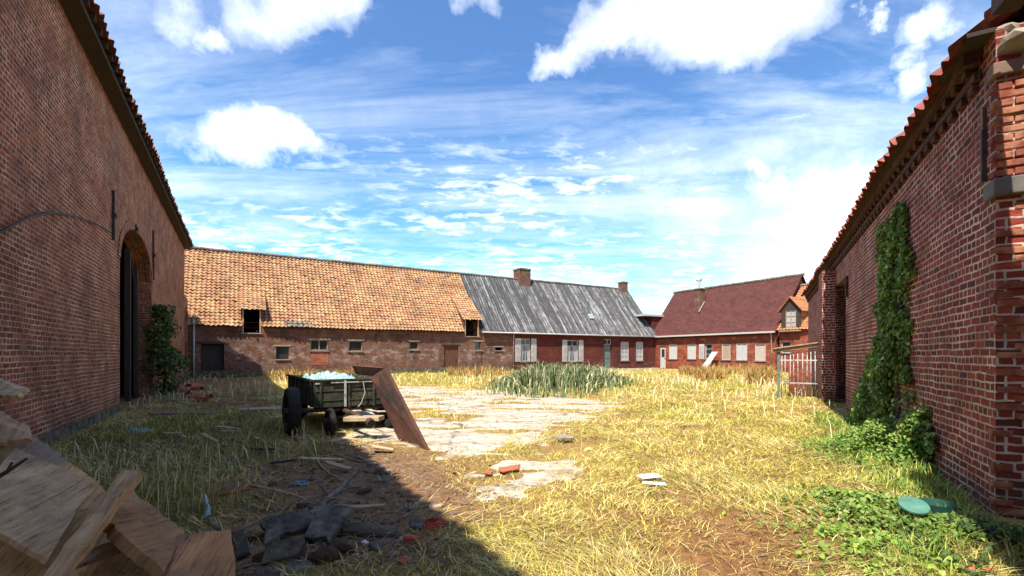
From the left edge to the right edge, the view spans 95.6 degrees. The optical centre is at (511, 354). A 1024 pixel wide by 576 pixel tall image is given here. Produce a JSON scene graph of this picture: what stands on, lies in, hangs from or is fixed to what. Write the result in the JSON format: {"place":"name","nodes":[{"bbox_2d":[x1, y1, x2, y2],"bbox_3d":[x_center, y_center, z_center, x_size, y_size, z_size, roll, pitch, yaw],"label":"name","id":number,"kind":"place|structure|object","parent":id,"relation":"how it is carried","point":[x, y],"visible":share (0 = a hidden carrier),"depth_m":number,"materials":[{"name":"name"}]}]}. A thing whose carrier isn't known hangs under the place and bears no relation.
{"place":"outdoors","nodes":[
{"label":"outdoors","id":0,"kind":"place"},
{"bbox_2d":[331,386,625,500],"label":"concrete paving","id":1,"kind":"structure","parent":0,"point":[482,440],"depth_m":9.38,"materials":[{"name":"concrete"}]},
{"bbox_2d":[352,365,383,414],"bbox_3d":[-3.014,0.877,10.489,0.582,1.234,2.250,0,0,-34],"label":"brown panel","id":2,"kind":"object","parent":1,"relation":"on","point":[366,370],"visible":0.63,"depth_m":10.48,"materials":[{"name":"wood"}]},
{"bbox_2d":[371,367,428,449],"bbox_3d":[-1.931,0.868,8.014,0.152,1.264,1.844,0,0,-44],"label":"leaning plank","id":3,"kind":"object","parent":1,"relation":"on","point":[402,421],"visible":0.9,"depth_m":7.99,"materials":[{"name":"wood"}]},
{"bbox_2d":[499,464,519,472],"bbox_3d":[-0.005,1.440,5.855,0.371,0.027,0.231,0,0,-26],"label":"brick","id":4,"kind":"object","parent":1,"relation":"on","point":[506,469],"visible":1,"depth_m":5.82,"materials":[{"name":"brick"}]},
{"bbox_2d":[50,368,1023,575],"bbox_3d":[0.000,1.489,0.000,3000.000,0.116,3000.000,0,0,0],"label":"ground","id":5,"kind":"structure","parent":0,"point":[704,557],"depth_m":5.04,"materials":[{"name":"plant"}]},
{"bbox_2d":[0,0,194,446],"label":"brick barn","id":6,"kind":"structure","parent":5,"relation":"on","point":[95,240],"depth_m":8.77,"materials":[{"name":"brick"}]},
{"bbox_2d":[133,293,133,397],"bbox_3d":[-13.136,-0.300,16.211,0.060,3.600,0.530,0,0,-31],"label":"broken door leaf","id":7,"kind":"structure","parent":6,"relation":"in","point":[133,293],"depth_m":15.97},
{"bbox_2d":[125,427,154,433],"bbox_3d":[-6.990,1.429,8.699,0.532,0.112,0.419,0,0,0],"label":"rubbish","id":8,"kind":"object","parent":5,"relation":"on","point":[142,429],"visible":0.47,"depth_m":8.63,"materials":[{"name":"blue plastic"}]},
{"bbox_2d":[139,304,193,394],"bbox_3d":[-12.693,-0.152,16.996,1.680,3.420,1.624,0,0,0],"label":"ivy","id":9,"kind":"object","parent":5,"relation":"on","point":[164,329],"visible":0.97,"depth_m":16.77,"materials":[{"name":"green plant"}]},
{"bbox_2d":[148,412,217,414],"bbox_3d":[-8.154,1.454,11.437,1.596,0.030,0.342,0,0,-3],"label":"plank","id":10,"kind":"object","parent":5,"relation":"on","point":[167,413],"visible":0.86,"depth_m":11.31,"materials":[{"name":"wood"}]},
{"bbox_2d":[203,493,210,518],"bbox_3d":[-2.912,1.447,4.434,0.062,0.109,0.553,0,0,-34],"label":"plastic bottle","id":11,"kind":"object","parent":5,"relation":"on","point":[207,513],"visible":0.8,"depth_m":4.30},
{"bbox_2d":[198,433,220,442],"bbox_3d":[-5.018,1.383,7.698,0.528,0.125,0.095,0,0,31],"label":"plank","id":12,"kind":"object","parent":5,"relation":"on","point":[205,435],"visible":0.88,"depth_m":7.69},
{"bbox_2d":[208,518,220,530],"bbox_3d":[-2.603,1.491,4.053,0.050,0.061,0.310,0,0,-43],"label":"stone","id":13,"kind":"object","parent":5,"relation":"on","point":[216,527],"visible":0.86,"depth_m":4.00,"materials":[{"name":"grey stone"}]},
{"bbox_2d":[220,487,250,495],"bbox_3d":[-2.948,1.465,4.958,0.292,0.058,0.072,0,0,-40],"label":"tile","id":14,"kind":"object","parent":5,"relation":"on","point":[223,493],"visible":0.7,"depth_m":4.91,"materials":[{"name":"ceramic"}]},
{"bbox_2d":[231,528,249,558],"bbox_3d":[-2.072,1.435,3.538,0.098,0.080,0.418,0,0,-35],"label":"stone slab","id":15,"kind":"object","parent":5,"relation":"on","point":[242,548],"visible":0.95,"depth_m":3.50,"materials":[{"name":"stone"}]},
{"bbox_2d":[248,533,264,540],"bbox_3d":[-2.084,1.491,3.792,0.126,0.057,0.089,0,0,18],"label":"rubble piece","id":16,"kind":"object","parent":5,"relation":"on","point":[259,535],"visible":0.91,"depth_m":3.76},
{"bbox_2d":[235,571,279,575],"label":"stone slab","id":17,"kind":"object","parent":5,"relation":"on","point":[273,573],"visible":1,"depth_m":2.32,"materials":[{"name":"stone"}]},
{"bbox_2d":[102,491,184,575],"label":"wide plank","id":18,"kind":"object","parent":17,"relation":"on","point":[137,530],"visible":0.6,"depth_m":2.25,"materials":[{"name":"wood"}]},
{"bbox_2d":[42,469,142,575],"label":"batten","id":19,"kind":"object","parent":18,"relation":"on","point":[78,546],"visible":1,"depth_m":2.03,"materials":[{"name":"wood"}]},
{"bbox_2d":[162,529,234,575],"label":"plywood sheet","id":20,"kind":"object","parent":17,"relation":"on","point":[204,553],"visible":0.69,"depth_m":2.28,"materials":[{"name":"wood"}]},
{"bbox_2d":[252,550,264,562],"bbox_3d":[-1.807,1.487,3.391,0.172,0.102,0.128,0,0,22],"label":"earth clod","id":21,"kind":"object","parent":5,"relation":"on","point":[259,556],"visible":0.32,"depth_m":3.36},
{"bbox_2d":[238,406,280,411],"bbox_3d":[-6.592,1.474,12.601,1.509,0.050,0.575,0,0,-21],"label":"concrete slab","id":22,"kind":"object","parent":5,"relation":"on","point":[260,408],"depth_m":12.43,"materials":[{"name":"concrete"}]},
{"bbox_2d":[250,484,306,499],"bbox_3d":[-2.507,1.466,4.975,0.961,0.031,0.042,0,0,29],"label":"stake","id":23,"kind":"object","parent":5,"relation":"on","point":[257,486],"visible":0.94,"depth_m":4.99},
{"bbox_2d":[261,535,305,566],"bbox_3d":[-1.664,1.444,3.397,0.280,0.153,0.200,0,0,-21],"label":"stone slab","id":24,"kind":"object","parent":5,"relation":"on","point":[290,549],"depth_m":3.37,"materials":[{"name":"stone"}]},
{"bbox_2d":[270,459,296,463],"bbox_3d":[-2.998,1.405,6.094,0.492,0.119,0.069,0,0,30],"label":"plank","id":25,"kind":"object","parent":5,"relation":"on","point":[283,461],"visible":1,"depth_m":6.06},
{"bbox_2d":[260,507,311,545],"bbox_3d":[-1.869,1.426,3.857,0.395,0.212,0.273,0,0,-32],"label":"stone slab","id":26,"kind":"object","parent":5,"relation":"on","point":[281,526],"depth_m":3.82,"materials":[{"name":"stone"}]},
{"bbox_2d":[283,559,312,575],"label":"rubble piece","id":27,"kind":"object","parent":5,"relation":"on","point":[301,563],"visible":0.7,"depth_m":3.22,"materials":[{"name":"stone"}]},
{"bbox_2d":[296,501,313,507],"bbox_3d":[-2.043,1.476,4.569,0.093,0.074,0.171,0,0,11],"label":"rubble piece","id":28,"kind":"object","parent":5,"relation":"on","point":[303,504],"visible":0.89,"depth_m":4.52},
{"bbox_2d":[309,504,320,513],"bbox_3d":[-1.881,1.482,4.423,0.121,0.069,0.186,0,0,-26],"label":"rubble piece","id":29,"kind":"object","parent":5,"relation":"on","point":[315,509],"visible":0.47,"depth_m":4.42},
{"bbox_2d":[297,457,345,460],"bbox_3d":[-2.648,1.452,6.441,0.633,0.078,0.080,0,0,-13],"label":"plank","id":30,"kind":"object","parent":5,"relation":"on","point":[322,459],"visible":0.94,"depth_m":6.42,"materials":[{"name":"wood"}]},
{"bbox_2d":[307,546,339,564],"bbox_3d":[-1.370,1.479,3.386,0.224,0.160,0.176,0,0,0],"label":"earth clod","id":31,"kind":"object","parent":5,"relation":"on","point":[329,552],"visible":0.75,"depth_m":3.33,"materials":[{"name":"soil"}]},
{"bbox_2d":[304,442,351,481],"bbox_3d":[-2.645,1.457,6.547,0.258,0.066,2.809,0,0,-30],"label":"stick","id":32,"kind":"object","parent":5,"relation":"on","point":[321,466],"visible":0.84,"depth_m":5.84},
{"bbox_2d":[304,502,354,544],"bbox_3d":[-1.513,1.389,3.818,0.287,0.248,0.372,0,0,9],"label":"stone slab","id":33,"kind":"object","parent":5,"relation":"on","point":[327,523],"depth_m":3.78,"materials":[{"name":"stone"}]},
{"bbox_2d":[184,246,483,377],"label":"tiled barn","id":34,"kind":"structure","parent":5,"relation":"on","point":[251,314],"depth_m":34.30,"materials":[{"name":"tile"}]},
{"bbox_2d":[201,345,223,370],"bbox_3d":[-19.352,0.467,30.007,1.210,2.166,0.060,0,0,-31],"label":"stable door","id":35,"kind":"structure","parent":34,"relation":"in","point":[212,356],"depth_m":29.97,"materials":[{"name":"wood"}]},
{"bbox_2d":[276,346,288,358],"bbox_3d":[-15.782,-0.110,31.879,0.697,0.876,0.451,0,0,0],"label":"window","id":36,"kind":"structure","parent":34,"relation":"in","point":[282,352],"depth_m":31.90,"materials":[{"name":"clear glass"}]},
{"bbox_2d":[310,340,327,349],"bbox_3d":[-13.757,-0.654,33.077,1.022,0.739,0.644,0,0,0],"label":"window","id":37,"kind":"structure","parent":34,"relation":"in","point":[314,344],"depth_m":33.07,"materials":[{"name":"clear glass"}]},
{"bbox_2d":[349,341,361,350],"bbox_3d":[-11.602,-0.620,34.351,0.855,0.767,0.545,0,0,0],"label":"window","id":38,"kind":"structure","parent":34,"relation":"in","point":[353,345],"depth_m":34.37,"materials":[{"name":"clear glass"}]},
{"bbox_2d":[410,342,417,349],"bbox_3d":[-7.772,-0.692,36.615,0.634,0.629,0.414,0,0,0],"label":"window","id":39,"kind":"structure","parent":34,"relation":"in","point":[413,345],"depth_m":36.65,"materials":[{"name":"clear glass"}]},
{"bbox_2d":[444,346,457,366],"bbox_3d":[-5.038,0.424,38.197,1.263,2.253,0.090,0,0,-31],"label":"plank door","id":40,"kind":"structure","parent":34,"relation":"in","point":[450,352],"depth_m":38.23,"materials":[{"name":"brown wood"}]},
{"bbox_2d":[282,373,392,435],"bbox_3d":[-3.714,0.985,9.670,2.079,1.030,4.222,0,0,-34],"label":"farm cart","id":41,"kind":"object","parent":5,"relation":"on","point":[331,398],"visible":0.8,"depth_m":8.82,"materials":[{"name":"paint"}]},
{"bbox_2d":[343,415,383,421],"bbox_3d":[-2.631,1.138,8.250,0.660,0.099,0.260,0,0,7],"label":"timber block","id":42,"kind":"object","parent":41,"relation":"on","point":[355,418],"depth_m":8.14,"materials":[{"name":"wood"}]},
{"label":"rubble load","id":43,"kind":"object","parent":41,"relation":"in","visible":0},
{"bbox_2d":[303,371,354,379],"bbox_3d":[-3.925,0.485,9.963,1.000,0.263,1.900,0,0,-34],"label":"plastic sheet","id":44,"kind":"object","parent":43,"relation":"on","point":[327,375],"visible":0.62,"depth_m":9.64,"materials":[{"name":"plastic"}]},
{"bbox_2d":[325,461,351,470],"bbox_3d":[-2.227,1.416,5.925,0.420,0.082,0.102,0,0,21],"label":"plank","id":45,"kind":"object","parent":5,"relation":"on","point":[338,465],"visible":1,"depth_m":5.90,"materials":[{"name":"wood"}]},
{"bbox_2d":[328,539,357,555],"bbox_3d":[-1.303,1.474,3.527,0.253,0.137,0.171,0,0,0],"label":"earth clod","id":46,"kind":"object","parent":5,"relation":"on","point":[343,547],"visible":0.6,"depth_m":3.47,"materials":[{"name":"soil"}]},
{"bbox_2d":[315,468,374,505],"bbox_3d":[-1.881,1.444,5.264,0.455,0.166,1.490,0,0,0],"label":"branch","id":47,"kind":"object","parent":5,"relation":"on","point":[329,498],"visible":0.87,"depth_m":4.99,"materials":[{"name":"grey plant"}]},
{"bbox_2d":[298,436,391,474],"bbox_3d":[-2.526,1.470,7.049,0.458,0.081,3.583,0,0,-40],"label":"stick","id":48,"kind":"object","parent":5,"relation":"on","point":[351,451],"visible":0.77,"depth_m":7.00,"materials":[{"name":"wood"}]},
{"bbox_2d":[318,440,377,448],"bbox_3d":[-2.737,1.457,7.529,1.541,0.085,0.270,0,0,27],"label":"stick","id":49,"kind":"object","parent":5,"relation":"on","point":[343,444],"visible":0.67,"depth_m":7.56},
{"bbox_2d":[319,448,397,466],"bbox_3d":[-2.324,1.469,6.736,1.788,0.083,0.215,0,0,34],"label":"stick","id":50,"kind":"object","parent":5,"relation":"on","point":[343,456],"visible":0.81,"depth_m":6.57,"materials":[{"name":"wood"}]},
{"bbox_2d":[354,486,372,493],"bbox_3d":[-1.587,1.468,4.965,0.193,0.079,0.148,0,0,-28],"label":"rubble piece","id":51,"kind":"object","parent":5,"relation":"on","point":[368,489],"visible":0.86,"depth_m":4.93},
{"bbox_2d":[213,437,514,575],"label":"twig litter","id":52,"kind":"object","parent":5,"relation":"on","point":[392,541],"visible":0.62,"depth_m":4.32,"materials":[{"name":"wood"}]},
{"bbox_2d":[331,435,396,450],"bbox_3d":[-2.359,1.447,7.765,1.546,0.126,0.331,0,0,-42],"label":"stick","id":53,"kind":"object","parent":5,"relation":"on","point":[366,443],"visible":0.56,"depth_m":7.73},
{"bbox_2d":[337,538,393,575],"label":"twig","id":54,"kind":"object","parent":5,"relation":"on","point":[356,551],"visible":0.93,"depth_m":3.40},
{"bbox_2d":[340,522,395,537],"bbox_3d":[-1.201,1.475,3.889,0.498,0.078,0.179,0,0,6],"label":"stone slab","id":55,"kind":"object","parent":5,"relation":"on","point":[352,528],"depth_m":3.84,"materials":[{"name":"stone"}]},
{"bbox_2d":[350,503,385,509],"bbox_3d":[-1.400,1.449,4.413,0.413,0.059,0.064,0,0,-29],"label":"plank","id":56,"kind":"object","parent":5,"relation":"on","point":[367,506],"visible":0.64,"depth_m":4.41,"materials":[{"name":"wood"}]},
{"bbox_2d":[343,451,393,473],"bbox_3d":[-1.934,1.469,6.437,0.233,0.081,1.778,0,0,-39],"label":"stick","id":57,"kind":"object","parent":5,"relation":"on","point":[355,456],"visible":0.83,"depth_m":6.48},
{"bbox_2d":[239,450,509,572],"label":"stone chips","id":58,"kind":"object","parent":5,"relation":"on","point":[391,553],"visible":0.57,"depth_m":4.11,"materials":[{"name":"stone"}]},
{"bbox_2d":[368,541,385,550],"bbox_3d":[-1.036,1.474,3.549,0.100,0.063,0.150,0,0,-35],"label":"rubble piece","id":59,"kind":"object","parent":5,"relation":"on","point":[372,547],"visible":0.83,"depth_m":3.52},
{"bbox_2d":[374,467,383,475],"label":"brick piece","id":60,"kind":"object","parent":5,"relation":"on","point":[379,471],"visible":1,"depth_m":5.51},
{"bbox_2d":[371,478,389,482],"bbox_3d":[-1.531,1.474,5.409,0.210,0.046,0.129,0,0,5],"label":"stone slab","id":61,"kind":"object","parent":5,"relation":"on","point":[382,479],"depth_m":5.36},
{"bbox_2d":[372,445,393,450],"bbox_3d":[-1.968,1.424,7.071,0.334,0.087,0.158,0,0,-8],"label":"plank","id":62,"kind":"object","parent":5,"relation":"on","point":[382,447],"visible":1,"depth_m":7.02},
{"bbox_2d":[397,556,410,563],"bbox_3d":[-0.771,1.475,3.310,0.097,0.070,0.072,0,0,0],"label":"brick piece","id":63,"kind":"object","parent":5,"relation":"on","point":[403,558],"visible":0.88,"depth_m":3.29,"materials":[{"name":"brick"}]},
{"bbox_2d":[403,535,419,540],"bbox_3d":[-0.794,1.452,3.672,0.130,0.042,0.042,0,0,-7],"label":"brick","id":64,"kind":"object","parent":5,"relation":"on","point":[408,537],"visible":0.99,"depth_m":3.65,"materials":[{"name":"red brick"}]},
{"bbox_2d":[403,504,428,511],"bbox_3d":[-0.914,1.465,4.419,0.236,0.049,0.092,0,0,-42],"label":"rubble piece","id":65,"kind":"object","parent":5,"relation":"on","point":[411,508],"visible":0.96,"depth_m":4.39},
{"bbox_2d":[409,518,424,530],"bbox_3d":[-0.821,1.458,3.962,0.140,0.089,0.134,0,0,0],"label":"rubble piece","id":66,"kind":"object","parent":5,"relation":"on","point":[416,523],"visible":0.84,"depth_m":3.94,"materials":[{"name":"stone"}]},
{"bbox_2d":[423,516,447,529],"bbox_3d":[-0.686,1.454,4.029,0.259,0.064,0.257,0,0,0],"label":"brick","id":67,"kind":"object","parent":5,"relation":"on","point":[433,524],"visible":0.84,"depth_m":3.98,"materials":[{"name":"brick"}]},
{"bbox_2d":[262,361,782,384],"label":"brown weeds","id":68,"kind":"object","parent":5,"relation":"on","point":[703,374],"visible":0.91,"depth_m":28.66,"materials":[{"name":"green plant"}]},
{"bbox_2d":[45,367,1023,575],"bbox_3d":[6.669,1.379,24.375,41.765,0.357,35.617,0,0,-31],"label":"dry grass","id":69,"kind":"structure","parent":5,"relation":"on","point":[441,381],"depth_m":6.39,"materials":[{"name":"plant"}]},
{"bbox_2d":[51,408,1023,575],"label":"green grass","id":70,"kind":"structure","parent":5,"relation":"on","point":[923,487],"depth_m":5.58,"materials":[{"name":"plant"}]},
{"bbox_2d":[174,440,932,575],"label":"straw litter","id":71,"kind":"object","parent":5,"relation":"on","point":[731,550],"visible":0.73,"depth_m":4.15,"materials":[{"name":"yellow plant"}]},
{"bbox_2d":[460,268,657,371],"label":"farmhouse","id":72,"kind":"object","parent":5,"relation":"on","point":[527,319],"visible":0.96,"depth_m":45.25,"materials":[{"name":"metal"}]},
{"bbox_2d":[521,338,529,361],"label":"window","id":73,"kind":"structure","parent":72,"relation":"in","point":[525,342],"depth_m":41.90,"materials":[{"name":"white paint"}]},
{"bbox_2d":[567,340,577,361],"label":"window","id":74,"kind":"structure","parent":72,"relation":"in","point":[572,345],"depth_m":44.67,"materials":[{"name":"white paint"}]},
{"bbox_2d":[604,345,609,367],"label":"front door","id":75,"kind":"structure","parent":72,"relation":"in","point":[606,347],"depth_m":46.94,"materials":[{"name":"teal paint"}]},
{"bbox_2d":[621,342,628,360],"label":"window","id":76,"kind":"structure","parent":72,"relation":"in","point":[624,345],"depth_m":47.99,"materials":[{"name":"white paint"}]},
{"bbox_2d":[636,342,642,360],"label":"window","id":77,"kind":"structure","parent":72,"relation":"in","point":[639,345],"depth_m":49.08,"materials":[{"name":"white paint"}]},
{"bbox_2d":[480,359,637,398],"bbox_3d":[2.575,0.839,23.116,8.060,1.420,15.054,0,0,0],"label":"reed bed","id":78,"kind":"object","parent":5,"relation":"on","point":[527,380],"visible":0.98,"depth_m":19.41,"materials":[{"name":"green plant"}]},
{"bbox_2d":[551,434,573,440],"bbox_3d":[0.863,1.413,7.902,0.316,0.084,0.252,0,0,-29],"label":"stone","id":79,"kind":"object","parent":5,"relation":"on","point":[561,437],"visible":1,"depth_m":7.84,"materials":[{"name":"stone"}]},
{"bbox_2d":[634,314,663,329],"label":"brick annex","id":80,"kind":"object","parent":5,"relation":"on","point":[652,320],"visible":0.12,"depth_m":50.87,"materials":[{"name":"white paint"}]},
{"bbox_2d":[636,473,662,478],"bbox_3d":[1.626,1.433,5.471,0.317,0.033,0.134,0,0,-29],"label":"paper sheet","id":81,"kind":"object","parent":5,"relation":"on","point":[651,475],"visible":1,"depth_m":5.46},
{"bbox_2d":[642,481,666,485],"bbox_3d":[1.619,1.464,5.272,0.282,0.020,0.093,0,0,8],"label":"paper sheet","id":82,"kind":"object","parent":5,"relation":"on","point":[655,483],"visible":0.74,"depth_m":5.26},
{"bbox_2d":[702,352,717,367],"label":"board","id":83,"kind":"object","parent":5,"relation":"on","point":[710,358],"visible":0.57,"depth_m":43.66,"materials":[{"name":"white paint"}]},
{"bbox_2d":[653,273,806,370],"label":"brick house","id":84,"kind":"structure","parent":5,"relation":"on","point":[737,323],"depth_m":44.32,"materials":[{"name":"red tile"}]},
{"bbox_2d":[660,347,665,367],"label":"front door","id":85,"kind":"structure","parent":84,"relation":"in","point":[662,349],"depth_m":49.53,"materials":[{"name":"white paint"}]},
{"bbox_2d":[669,344,676,358],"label":"window","id":86,"kind":"structure","parent":84,"relation":"in","point":[672,347],"depth_m":48.31,"materials":[{"name":"white paint"}]},
{"bbox_2d":[687,344,695,358],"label":"window","id":87,"kind":"structure","parent":84,"relation":"in","point":[691,348],"depth_m":46.37,"materials":[{"name":"white paint"}]},
{"bbox_2d":[705,344,711,358],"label":"window","id":88,"kind":"structure","parent":84,"relation":"in","point":[708,347],"depth_m":44.83,"materials":[{"name":"white paint"}]},
{"bbox_2d":[722,344,729,359],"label":"window","id":89,"kind":"structure","parent":84,"relation":"in","point":[725,347],"depth_m":43.07,"materials":[{"name":"white paint"}]},
{"bbox_2d":[736,343,746,359],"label":"window","id":90,"kind":"structure","parent":84,"relation":"in","point":[741,348],"depth_m":41.73,"materials":[{"name":"white paint"}]},
{"bbox_2d":[755,344,765,360],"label":"window","id":91,"kind":"structure","parent":84,"relation":"in","point":[760,349],"depth_m":40.25,"materials":[{"name":"white paint"}]},
{"bbox_2d":[777,284,807,372],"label":"house wing","id":92,"kind":"structure","parent":5,"relation":"on","point":[793,325],"depth_m":37.86,"materials":[{"name":"brick"}]},
{"bbox_2d":[782,342,790,352],"bbox_3d":[22.714,-0.595,38.381,0.463,0.925,0.717,0,0,0],"label":"window","id":93,"kind":"structure","parent":92,"relation":"in","point":[783,343],"depth_m":38.40,"materials":[{"name":"white paint"}]},
{"bbox_2d":[789,356,810,396],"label":"brick pier","id":94,"kind":"structure","parent":5,"relation":"on","point":[798,376],"depth_m":16.82,"materials":[{"name":"brick"}]},
{"bbox_2d":[722,494,989,575],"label":"leafy weeds","id":95,"kind":"object","parent":5,"relation":"on","point":[825,529],"visible":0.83,"depth_m":3.48,"materials":[{"name":"green plant"}]},
{"bbox_2d":[769,414,952,486],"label":"leafy weeds","id":96,"kind":"object","parent":5,"relation":"on","point":[875,438],"visible":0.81,"depth_m":6.76,"materials":[{"name":"green plant"}]},
{"bbox_2d":[738,480,1010,556],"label":"leafy weeds","id":97,"kind":"object","parent":5,"relation":"on","point":[845,506],"visible":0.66,"depth_m":4.39,"materials":[{"name":"green plant"}]},
{"bbox_2d":[801,5,1023,519],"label":"brick outbuilding","id":98,"kind":"structure","parent":5,"relation":"on","point":[948,170],"depth_m":5.06,"materials":[{"name":"red brick"}]},
{"bbox_2d":[771,342,818,397],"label":"barred gate","id":99,"kind":"structure","parent":98,"relation":"attached to","point":[794,347],"depth_m":15.88,"materials":[{"name":"white metal"}]},
{"bbox_2d":[844,309,845,399],"bbox_3d":[10.192,0.000,13.831,0.040,3.000,3.588,0,0,29],"label":"barn door","id":100,"kind":"structure","parent":98,"relation":"in","point":[844,309],"depth_m":15.27,"materials":[{"name":"wood"}]},
{"bbox_2d":[846,200,936,466],"bbox_3d":[6.572,-0.436,8.495,0.430,3.977,6.366,0,0,28],"label":"ivy","id":101,"kind":"object","parent":98,"relation":"attached to","point":[886,373],"visible":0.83,"depth_m":7.28,"materials":[{"name":"green plant"}]},
{"bbox_2d":[812,503,1023,575],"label":"leafy weeds","id":102,"kind":"object","parent":5,"relation":"on","point":[1017,533],"visible":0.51,"depth_m":3.61,"materials":[{"name":"green plant"}]},
{"bbox_2d":[834,501,1015,550],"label":"leafy weeds","id":103,"kind":"object","parent":5,"relation":"on","point":[934,524],"visible":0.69,"depth_m":3.83,"materials":[{"name":"green plant"}]},
{"bbox_2d":[897,496,956,516],"bbox_3d":[3.660,1.404,4.124,0.673,0.310,0.278,0,0,-24],"label":"plastic tub","id":104,"kind":"object","parent":5,"relation":"on","point":[917,506],"visible":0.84,"depth_m":4.05,"materials":[{"name":"plastic"}]},
{"bbox_2d":[961,565,996,574],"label":"brick piece","id":105,"kind":"object","parent":5,"relation":"on","point":[975,568],"visible":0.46,"depth_m":3.19,"materials":[{"name":"brick"}]},
{"bbox_2d":[991,0,1023,15],"bbox_3d":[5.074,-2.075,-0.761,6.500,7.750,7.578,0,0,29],"label":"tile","id":106,"kind":"object","parent":5,"relation":"on","point":[1001,6],"visible":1,"depth_m":3.94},
{"bbox_2d":[94,0,990,314],"label":"sky","id":107,"kind":"structure","parent":0,"point":[657,147],"materials":[{"name":"blue"}]},
{"bbox_3d":[-2.388,1.018,2.101,1.517,0.538,1.002,0,0,0],"label":"lower board","id":108,"kind":"object","parent":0,"visible":0},
{"bbox_2d":[0,434,150,575],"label":"plywood board","id":109,"kind":"object","parent":108,"relation":"on","point":[14,562],"visible":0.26,"depth_m":2.28,"materials":[{"name":"wood"}]},
{"bbox_2d":[0,458,27,477],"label":"dark twig","id":110,"kind":"object","parent":109,"relation":"on","point":[10,468],"visible":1,"depth_m":2.34,"materials":[{"name":"wood"}]},
{"bbox_2d":[0,410,32,445],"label":"rotten board","id":111,"kind":"object","parent":109,"relation":"on","point":[12,431],"visible":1,"depth_m":2.65,"materials":[{"name":"wood"}]},
{"bbox_2d":[0,378,29,400],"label":"broken plank","id":112,"kind":"object","parent":111,"relation":"on","point":[9,390],"visible":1,"depth_m":2.52,"materials":[{"name":"wood"}]},
{"bbox_2d":[0,448,95,564],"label":"splintered board","id":113,"kind":"object","parent":109,"relation":"on","point":[41,500],"visible":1,"depth_m":2.27,"materials":[{"name":"wood"}]},
{"bbox_2d":[46,542,121,569],"bbox_3d":[-1.927,0.946,2.250,0.077,0.085,0.522,0,0,10],"label":"thin slat","id":114,"kind":"object","parent":109,"relation":"on","point":[98,553],"visible":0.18,"depth_m":2.17,"materials":[{"name":"wood"}]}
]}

